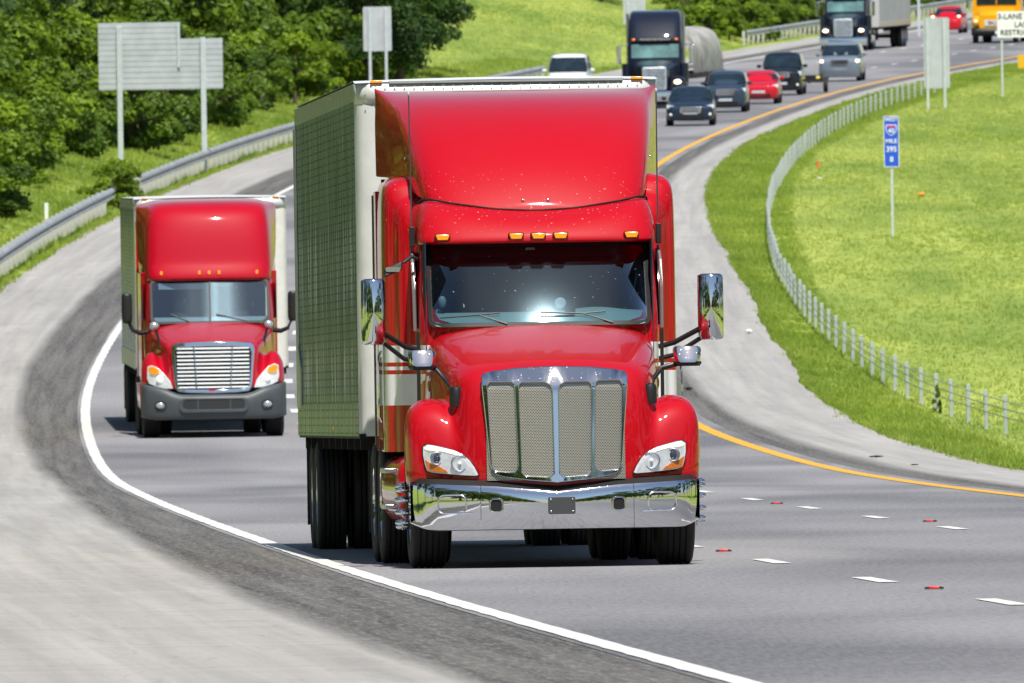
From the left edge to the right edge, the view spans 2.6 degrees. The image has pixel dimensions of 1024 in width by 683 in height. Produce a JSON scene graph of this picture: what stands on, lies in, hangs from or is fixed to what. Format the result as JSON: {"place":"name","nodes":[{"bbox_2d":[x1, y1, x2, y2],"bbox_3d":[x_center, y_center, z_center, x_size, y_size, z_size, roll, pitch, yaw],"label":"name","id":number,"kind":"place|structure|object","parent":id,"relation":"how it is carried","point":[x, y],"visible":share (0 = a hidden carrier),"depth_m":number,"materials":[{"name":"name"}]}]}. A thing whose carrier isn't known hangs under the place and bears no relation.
{"place":"outdoors","nodes":[
{"label":"outdoors","id":0,"kind":"place"},
{"bbox_2d":[0,12,972,682],"bbox_3d":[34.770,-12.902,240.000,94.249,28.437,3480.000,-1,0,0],"label":"shoulder","id":1,"kind":"object","parent":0,"point":[102,580],"visible":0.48,"depth_m":171.79},
{"bbox_2d":[0,0,1023,450],"bbox_3d":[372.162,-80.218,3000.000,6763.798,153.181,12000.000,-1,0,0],"label":"ground","id":2,"kind":"structure","parent":0,"point":[882,326],"depth_m":586.65,"materials":[{"name":"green plant"}]},
{"bbox_2d":[0,147,13,190],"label":"bush","id":3,"kind":"object","parent":2,"relation":"on","point":[5,182],"visible":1,"depth_m":610.12,"materials":[{"name":"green plant"}]},
{"bbox_2d":[0,31,18,53],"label":"bush","id":4,"kind":"object","parent":2,"relation":"on","point":[3,44],"visible":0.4,"depth_m":656.46,"materials":[{"name":"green plant"}]},
{"bbox_2d":[0,56,25,161],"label":"bush","id":5,"kind":"object","parent":2,"relation":"on","point":[9,80],"visible":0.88,"depth_m":633.69,"materials":[{"name":"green plant"}]},
{"bbox_2d":[0,0,27,24],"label":"tree","id":6,"kind":"object","parent":2,"relation":"on","point":[10,8],"visible":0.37,"depth_m":697.02,"materials":[{"name":"green plant"}]},
{"bbox_2d":[0,128,28,168],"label":"bush","id":7,"kind":"object","parent":2,"relation":"on","point":[5,163],"visible":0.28,"depth_m":648.64,"materials":[{"name":"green plant"}]},
{"bbox_2d":[0,45,37,128],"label":"bush","id":8,"kind":"object","parent":2,"relation":"on","point":[18,114],"visible":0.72,"depth_m":646.85,"materials":[{"name":"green plant"}]},
{"bbox_2d":[0,162,38,219],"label":"bush","id":9,"kind":"object","parent":2,"relation":"on","point":[9,199],"visible":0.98,"depth_m":617.87,"materials":[{"name":"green plant"}]},
{"bbox_2d":[1,125,44,174],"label":"bush","id":10,"kind":"object","parent":2,"relation":"on","point":[33,135],"visible":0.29,"depth_m":656.82,"materials":[{"name":"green plant"}]},
{"bbox_2d":[0,129,50,201],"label":"bush","id":11,"kind":"object","parent":2,"relation":"on","point":[23,149],"visible":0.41,"depth_m":626.81,"materials":[{"name":"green plant"}]},
{"bbox_2d":[0,85,56,142],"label":"bush","id":12,"kind":"object","parent":2,"relation":"on","point":[40,112],"visible":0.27,"depth_m":662.39,"materials":[{"name":"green plant"}]},
{"bbox_2d":[0,79,58,169],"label":"bush","id":13,"kind":"object","parent":2,"relation":"on","point":[42,161],"visible":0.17,"depth_m":671.05,"materials":[{"name":"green plant"}]},
{"bbox_2d":[0,8,59,130],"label":"bush","id":14,"kind":"object","parent":2,"relation":"on","point":[27,32],"visible":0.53,"depth_m":678.17,"materials":[{"name":"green plant"}]},
{"bbox_2d":[21,0,49,82],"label":"tree","id":15,"kind":"object","parent":2,"relation":"on","point":[39,3],"visible":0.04,"depth_m":724.30,"materials":[{"name":"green plant"}]},
{"bbox_2d":[19,24,65,95],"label":"bush","id":16,"kind":"object","parent":2,"relation":"on","point":[46,84],"visible":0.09,"depth_m":706.94,"materials":[{"name":"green plant"}]},
{"bbox_2d":[1,0,84,138],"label":"bush","id":17,"kind":"object","parent":2,"relation":"on","point":[54,65],"visible":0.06,"depth_m":716.05,"materials":[{"name":"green plant"}]},
{"bbox_2d":[13,85,80,164],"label":"bush","id":18,"kind":"object","parent":2,"relation":"on","point":[59,102],"visible":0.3,"depth_m":678.42,"materials":[{"name":"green plant"}]},
{"bbox_2d":[31,130,68,150],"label":"bush","id":19,"kind":"object","parent":2,"relation":"on","point":[53,137],"visible":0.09,"depth_m":688.17,"materials":[{"name":"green plant"}]},
{"bbox_2d":[21,0,78,77],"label":"tree","id":20,"kind":"object","parent":2,"relation":"on","point":[58,15],"visible":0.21,"depth_m":728.29,"materials":[{"name":"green plant"}]},
{"bbox_2d":[0,188,114,274],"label":"guardrail","id":21,"kind":"object","parent":2,"relation":"on","point":[65,221],"visible":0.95,"depth_m":584.93,"materials":[{"name":"metal"}]},
{"bbox_2d":[15,39,99,134],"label":"bush","id":22,"kind":"object","parent":2,"relation":"on","point":[81,103],"visible":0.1,"depth_m":698.14,"materials":[{"name":"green plant"}]},
{"bbox_2d":[21,14,97,83],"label":"bush","id":23,"kind":"object","parent":2,"relation":"on","point":[74,34],"visible":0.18,"depth_m":726.11,"materials":[{"name":"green plant"}]},
{"bbox_2d":[47,67,108,157],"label":"bush","id":24,"kind":"object","parent":2,"relation":"on","point":[85,142],"visible":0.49,"depth_m":716.24,"materials":[{"name":"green plant"}]},
{"bbox_2d":[24,0,142,130],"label":"bush","id":25,"kind":"object","parent":2,"relation":"on","point":[81,6],"visible":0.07,"depth_m":749.73,"materials":[{"name":"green plant"}]},
{"bbox_2d":[61,82,117,138],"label":"bush","id":26,"kind":"object","parent":2,"relation":"on","point":[104,116],"visible":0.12,"depth_m":723.88,"materials":[{"name":"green plant"}]},
{"bbox_2d":[49,60,133,141],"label":"bush","id":27,"kind":"object","parent":2,"relation":"on","point":[109,103],"visible":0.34,"depth_m":729.34,"materials":[{"name":"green plant"}]},
{"bbox_2d":[47,6,139,130],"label":"bush","id":28,"kind":"object","parent":2,"relation":"on","point":[87,21],"visible":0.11,"depth_m":735.88,"materials":[{"name":"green plant"}]},
{"bbox_2d":[76,162,142,207],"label":"bush","id":29,"kind":"object","parent":2,"relation":"on","point":[89,189],"visible":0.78,"depth_m":644.89,"materials":[{"name":"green plant"}]},
{"bbox_2d":[96,0,129,19],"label":"bush","id":30,"kind":"object","parent":2,"relation":"on","point":[112,10],"visible":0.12,"depth_m":798.35,"materials":[{"name":"green plant"}]},
{"bbox_2d":[73,17,152,125],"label":"bush","id":31,"kind":"object","parent":2,"relation":"on","point":[94,58],"visible":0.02,"depth_m":746.39,"materials":[{"name":"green plant"}]},
{"bbox_2d":[90,157,143,209],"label":"bush","id":32,"kind":"object","parent":2,"relation":"on","point":[117,166],"visible":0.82,"depth_m":640.71,"materials":[{"name":"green plant"}]},
{"bbox_2d":[85,0,150,60],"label":"tree","id":33,"kind":"object","parent":2,"relation":"on","point":[126,5],"visible":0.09,"depth_m":791.55,"materials":[{"name":"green plant"}]},
{"bbox_2d":[106,90,186,145],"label":"bush","id":34,"kind":"object","parent":2,"relation":"on","point":[166,142],"visible":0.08,"depth_m":748.43,"materials":[{"name":"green plant"}]},
{"bbox_2d":[108,90,200,152],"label":"bush","id":35,"kind":"object","parent":2,"relation":"on","point":[137,136],"visible":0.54,"depth_m":737.07,"materials":[{"name":"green plant"}]},
{"bbox_2d":[98,22,222,170],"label":"road sign","id":36,"kind":"object","parent":2,"relation":"on","point":[150,56],"visible":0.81,"depth_m":709.50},
{"bbox_2d":[99,8,228,50],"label":"bush","id":37,"kind":"object","parent":2,"relation":"on","point":[203,32],"visible":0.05,"depth_m":806.30,"materials":[{"name":"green plant"}]},
{"bbox_2d":[135,89,196,124],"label":"bush","id":38,"kind":"object","parent":2,"relation":"on","point":[183,92],"depth_m":770.80,"materials":[{"name":"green plant"}]},
{"bbox_2d":[119,0,228,95],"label":"bush","id":39,"kind":"object","parent":2,"relation":"on","point":[159,10],"visible":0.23,"depth_m":788.92,"materials":[{"name":"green plant"}]},
{"bbox_2d":[144,89,217,141],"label":"bush","id":40,"kind":"object","parent":2,"relation":"on","point":[190,124],"visible":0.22,"depth_m":760.13,"materials":[{"name":"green plant"}]},
{"bbox_2d":[180,0,225,38],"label":"tree","id":41,"kind":"object","parent":2,"relation":"on","point":[200,3],"visible":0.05,"depth_m":809.81,"materials":[{"name":"green plant"}]},
{"bbox_2d":[172,0,243,76],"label":"bush","id":42,"kind":"object","parent":2,"relation":"on","point":[202,18],"visible":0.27,"depth_m":813.02,"materials":[{"name":"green plant"}]},
{"bbox_2d":[195,70,250,127],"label":"bush","id":43,"kind":"object","parent":2,"relation":"on","point":[220,112],"visible":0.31,"depth_m":795.98,"materials":[{"name":"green plant"}]},
{"bbox_2d":[209,40,268,116],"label":"bush","id":44,"kind":"object","parent":2,"relation":"on","point":[256,62],"visible":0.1,"depth_m":817.90,"materials":[{"name":"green plant"}]},
{"bbox_2d":[210,39,280,119],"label":"bush","id":45,"kind":"object","parent":2,"relation":"on","point":[251,85],"visible":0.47,"depth_m":808.43,"materials":[{"name":"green plant"}]},
{"bbox_2d":[234,0,274,34],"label":"bush","id":46,"kind":"object","parent":2,"relation":"on","point":[265,8],"visible":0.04,"depth_m":859.93,"materials":[{"name":"green plant"}]},
{"bbox_2d":[225,0,291,92],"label":"bush","id":47,"kind":"object","parent":2,"relation":"on","point":[267,24],"visible":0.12,"depth_m":848.72,"materials":[{"name":"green plant"}]},
{"bbox_2d":[243,0,280,27],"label":"bush","id":48,"kind":"object","parent":2,"relation":"on","point":[272,5],"visible":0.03,"depth_m":868.28,"materials":[{"name":"green plant"}]},
{"bbox_2d":[231,28,293,77],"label":"bush","id":49,"kind":"object","parent":2,"relation":"on","point":[258,37],"visible":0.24,"depth_m":843.33,"materials":[{"name":"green plant"}]},
{"bbox_2d":[236,42,297,110],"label":"bush","id":50,"kind":"object","parent":2,"relation":"on","point":[281,62],"visible":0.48,"depth_m":835.17,"materials":[{"name":"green plant"}]},
{"bbox_2d":[244,21,311,68],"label":"bush","id":51,"kind":"object","parent":2,"relation":"on","point":[288,30],"visible":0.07,"depth_m":865.01,"materials":[{"name":"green plant"}]},
{"bbox_2d":[260,0,302,36],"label":"tree","id":52,"kind":"object","parent":2,"relation":"on","point":[282,12],"visible":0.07,"depth_m":883.21,"materials":[{"name":"green plant"}]},
{"bbox_2d":[275,36,322,99],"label":"bush","id":53,"kind":"object","parent":2,"relation":"on","point":[289,95],"visible":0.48,"depth_m":859.97,"materials":[{"name":"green plant"}]},
{"bbox_2d":[276,30,334,105],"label":"bush","id":54,"kind":"object","parent":2,"relation":"on","point":[298,44],"visible":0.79,"depth_m":853.49,"materials":[{"name":"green plant"}]},
{"bbox_2d":[258,0,352,57],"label":"bush","id":55,"kind":"object","parent":2,"relation":"on","point":[321,22],"visible":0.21,"depth_m":879.14,"materials":[{"name":"green plant"}]},
{"bbox_2d":[0,55,621,292],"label":"roadside grass","id":56,"kind":"structure","parent":2,"relation":"on","point":[107,217],"depth_m":713.75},
{"bbox_2d":[292,39,347,86],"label":"bush","id":57,"kind":"object","parent":2,"relation":"on","point":[336,48],"visible":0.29,"depth_m":874.86,"materials":[{"name":"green plant"}]},
{"bbox_2d":[134,66,545,194],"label":"guardrail","id":58,"kind":"object","parent":2,"relation":"on","point":[162,175],"visible":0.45,"depth_m":721.64,"materials":[{"name":"metal"}]},
{"bbox_2d":[315,26,378,89],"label":"bush","id":59,"kind":"object","parent":2,"relation":"on","point":[353,70],"visible":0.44,"depth_m":889.65,"materials":[{"name":"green plant"}]},
{"bbox_2d":[287,0,431,80],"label":"tree","id":60,"kind":"object","parent":2,"relation":"on","point":[354,45],"visible":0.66,"depth_m":888.98,"materials":[{"name":"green plant"}]},
{"bbox_2d":[332,13,395,82],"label":"bush","id":61,"kind":"object","parent":2,"relation":"on","point":[356,28],"visible":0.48,"depth_m":897.10,"materials":[{"name":"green plant"}]},
{"bbox_2d":[363,6,391,79],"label":"road sign","id":62,"kind":"object","parent":2,"relation":"on","point":[377,33],"visible":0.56,"depth_m":800.00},
{"bbox_2d":[374,52,419,79],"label":"bush","id":63,"kind":"object","parent":2,"relation":"on","point":[407,72],"visible":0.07,"depth_m":914.24,"materials":[{"name":"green plant"}]},
{"bbox_2d":[348,0,450,78],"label":"tree","id":64,"kind":"object","parent":2,"relation":"on","point":[430,32],"visible":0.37,"depth_m":903.37,"materials":[{"name":"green plant"}]},
{"bbox_2d":[375,0,456,17],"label":"tree","id":65,"kind":"object","parent":2,"relation":"on","point":[434,5],"visible":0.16,"depth_m":942.72,"materials":[{"name":"green plant"}]},
{"bbox_2d":[414,0,476,65],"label":"tree","id":66,"kind":"object","parent":2,"relation":"on","point":[453,18],"visible":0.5,"depth_m":959.28,"materials":[{"name":"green plant"}]},
{"bbox_2d":[209,0,819,135],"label":"hillside grass","id":67,"kind":"structure","parent":2,"relation":"on","point":[554,46],"depth_m":1071.83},
{"bbox_2d":[623,0,645,23],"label":"road sign","id":68,"kind":"object","parent":2,"relation":"on","point":[629,6],"visible":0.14,"depth_m":1060.00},
{"bbox_2d":[650,0,716,26],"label":"bush","id":69,"kind":"object","parent":2,"relation":"on","point":[690,15],"visible":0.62,"depth_m":1119.20,"materials":[{"name":"green plant"}]},
{"bbox_2d":[663,0,737,27],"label":"bush","id":70,"kind":"object","parent":2,"relation":"on","point":[705,20],"visible":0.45,"depth_m":1130.82,"materials":[{"name":"green plant"}]},
{"bbox_2d":[687,5,732,38],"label":"bush","id":71,"kind":"object","parent":2,"relation":"on","point":[722,12],"visible":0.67,"depth_m":1119.43,"materials":[{"name":"green plant"}]},
{"bbox_2d":[714,1,751,39],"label":"bush","id":72,"kind":"object","parent":2,"relation":"on","point":[739,26],"visible":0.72,"depth_m":1131.39,"materials":[{"name":"green plant"}]},
{"bbox_2d":[729,0,781,42],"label":"bush","id":73,"kind":"object","parent":2,"relation":"on","point":[775,14],"visible":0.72,"depth_m":1142.19,"materials":[{"name":"green plant"}]},
{"bbox_2d":[731,0,780,42],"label":"bush","id":74,"kind":"object","parent":2,"relation":"on","point":[756,9],"visible":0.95,"depth_m":1135.73,"materials":[{"name":"green plant"}]},
{"bbox_2d":[767,0,795,26],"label":"bush","id":75,"kind":"object","parent":2,"relation":"on","point":[787,15],"visible":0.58,"depth_m":1160.77,"materials":[{"name":"green plant"}]},
{"bbox_2d":[790,0,821,33],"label":"bush","id":76,"kind":"object","parent":2,"relation":"on","point":[811,4],"visible":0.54,"depth_m":1182.99,"materials":[{"name":"green plant"}]},
{"bbox_2d":[742,0,972,45],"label":"guardrail","id":77,"kind":"object","parent":2,"relation":"on","point":[796,26],"visible":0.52,"depth_m":1165.50,"materials":[{"name":"metal"}]},
{"bbox_2d":[702,62,1023,470],"bbox_3d":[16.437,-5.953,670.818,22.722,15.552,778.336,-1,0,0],"label":"verge grass","id":78,"kind":"structure","parent":2,"relation":"on","point":[916,427],"depth_m":534.58,"materials":[{"name":"plant"}]},
{"bbox_2d":[883,116,898,236],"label":"road sign","id":79,"kind":"object","parent":2,"relation":"on","point":[891,140],"visible":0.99,"depth_m":583.00,"materials":[{"name":"blue"}]},
{"bbox_2d":[766,80,1023,434],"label":"cable fence","id":80,"kind":"object","parent":2,"relation":"on","point":[784,166],"visible":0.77,"depth_m":490.98,"materials":[{"name":"silver metal"}]},
{"bbox_2d":[932,384,941,413],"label":"climbing plant","id":81,"kind":"object","parent":80,"relation":"attached to","point":[939,402],"visible":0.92,"depth_m":407.00,"materials":[{"name":"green plant"}]},
{"bbox_2d":[783,73,1023,452],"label":"meadow grass","id":82,"kind":"structure","parent":2,"relation":"on","point":[996,105],"depth_m":588.00,"materials":[{"name":"plant"}]},
{"bbox_2d":[923,17,949,108],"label":"road sign","id":83,"kind":"object","parent":2,"relation":"on","point":[936,54],"visible":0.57,"depth_m":845.00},
{"bbox_2d":[997,11,1023,95],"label":"road sign","id":84,"kind":"object","parent":2,"relation":"on","point":[1010,24],"visible":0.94,"depth_m":880.50,"materials":[{"name":"white"}]},
{"bbox_2d":[361,85,723,567],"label":"semi truck","id":85,"kind":"object","parent":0,"point":[518,318],"visible":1,"depth_m":185.11,"materials":[{"name":"red metal"}]},
{"bbox_2d":[77,22,1023,682],"bbox_3d":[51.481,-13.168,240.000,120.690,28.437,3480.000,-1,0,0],"label":"road","id":86,"kind":"structure","parent":0,"point":[815,610],"depth_m":191.34,"materials":[{"name":"asphalt"}]},
{"bbox_2d":[119,195,288,421],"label":"box trailer","id":87,"kind":"object","parent":86,"relation":"on","point":[128,268],"visible":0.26,"depth_m":378.22,"materials":[{"name":"metal"}]},
{"bbox_2d":[121,198,295,437],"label":"semi truck","id":88,"kind":"object","parent":86,"relation":"on","point":[206,330],"visible":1,"depth_m":372.06,"materials":[{"name":"red metal"}]},
{"bbox_2d":[293,76,656,548],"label":"box trailer","id":89,"kind":"object","parent":86,"relation":"on","point":[336,181],"visible":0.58,"depth_m":196.94,"materials":[{"name":"metal"}]},
{"bbox_2d":[80,21,970,682],"bbox_3d":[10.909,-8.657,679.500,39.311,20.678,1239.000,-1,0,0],"label":"road edge line","id":90,"kind":"object","parent":86,"relation":"on","point":[104,469],"visible":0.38,"depth_m":182.88,"materials":[{"name":"white paint"}]},
{"bbox_2d":[542,53,594,75],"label":"van","id":91,"kind":"object","parent":86,"relation":"on","point":[572,64],"visible":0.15,"depth_m":894.96,"materials":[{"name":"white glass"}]},
{"bbox_2d":[284,38,1023,604],"bbox_3d":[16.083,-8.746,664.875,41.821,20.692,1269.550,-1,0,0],"label":"lane marking","id":92,"kind":"object","parent":86,"relation":"on","point":[1008,602],"visible":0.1,"depth_m":182.98,"materials":[{"name":"white paint"}]},
{"bbox_2d":[657,26,723,102],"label":"trailer","id":93,"kind":"object","parent":86,"relation":"on","point":[707,52],"visible":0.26,"depth_m":872.44,"materials":[{"name":"bright steel"},{"name":"aluminium"}]},
{"bbox_2d":[796,73,827,92],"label":"utility trailer","id":94,"kind":"object","parent":86,"relation":"on","point":[814,78],"visible":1,"depth_m":902.99,"materials":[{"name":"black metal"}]},
{"bbox_2d":[658,56,1023,496],"bbox_3d":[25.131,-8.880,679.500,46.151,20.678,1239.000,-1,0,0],"label":"road edge line","id":95,"kind":"object","parent":86,"relation":"on","point":[703,427],"visible":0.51,"depth_m":348.57,"materials":[{"name":"yellow paint"}]},
{"bbox_2d":[816,0,875,50],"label":"semi truck","id":96,"kind":"object","parent":86,"relation":"on","point":[845,20],"visible":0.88,"depth_m":1077.69,"materials":[{"name":"black metal"}]},
{"bbox_2d":[699,44,1012,528],"bbox_3d":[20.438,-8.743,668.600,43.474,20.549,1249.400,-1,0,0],"label":"lane marking","id":97,"kind":"object","parent":86,"relation":"on","point":[951,527],"visible":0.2,"depth_m":241.44,"materials":[{"name":"white paint"}]},
{"bbox_2d":[871,0,910,46],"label":"box trailer","id":98,"kind":"object","parent":86,"relation":"on","point":[893,17],"visible":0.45,"depth_m":1091.01,"materials":[{"name":"grey"}]},
{"bbox_2d":[930,6,967,32],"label":"car","id":99,"kind":"object","parent":86,"relation":"on","point":[957,17],"visible":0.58,"depth_m":1162.65,"materials":[{"name":"red metal"}]},
{"bbox_2d":[966,0,1023,42],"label":"school bus","id":100,"kind":"object","parent":86,"relation":"on","point":[984,22],"visible":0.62,"depth_m":1105.27,"materials":[{"name":"yellow"}]},
{"bbox_2d":[617,10,692,100],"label":"semi truck","id":101,"kind":"object","parent":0,"point":[655,43],"visible":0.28,"depth_m":860.79,"materials":[{"name":"black metal"}]},
{"bbox_2d":[661,86,719,125],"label":"car","id":102,"kind":"object","parent":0,"point":[691,103],"visible":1,"depth_m":805.01,"materials":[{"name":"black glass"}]},
{"bbox_2d":[701,70,751,111],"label":"car","id":103,"kind":"object","parent":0,"point":[730,88],"visible":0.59,"depth_m":843.07,"materials":[{"name":"metal"}]},
{"bbox_2d":[746,70,783,103],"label":"car","id":104,"kind":"object","parent":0,"point":[766,84],"visible":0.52,"depth_m":867.52,"materials":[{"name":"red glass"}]},
{"bbox_2d":[757,52,807,94],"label":"suv","id":105,"kind":"object","parent":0,"point":[788,66],"visible":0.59,"depth_m":896.73,"materials":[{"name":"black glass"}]},
{"bbox_2d":[658,58,1023,491],"bbox_3d":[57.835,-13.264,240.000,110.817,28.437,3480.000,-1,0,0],"label":"shoulder","id":106,"kind":"object","parent":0,"point":[739,380],"visible":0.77,"depth_m":426.63},
{"bbox_2d":[816,41,865,80],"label":"suv","id":107,"kind":"object","parent":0,"point":[842,59],"visible":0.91,"depth_m":943.35,"materials":[{"name":"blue metal"}]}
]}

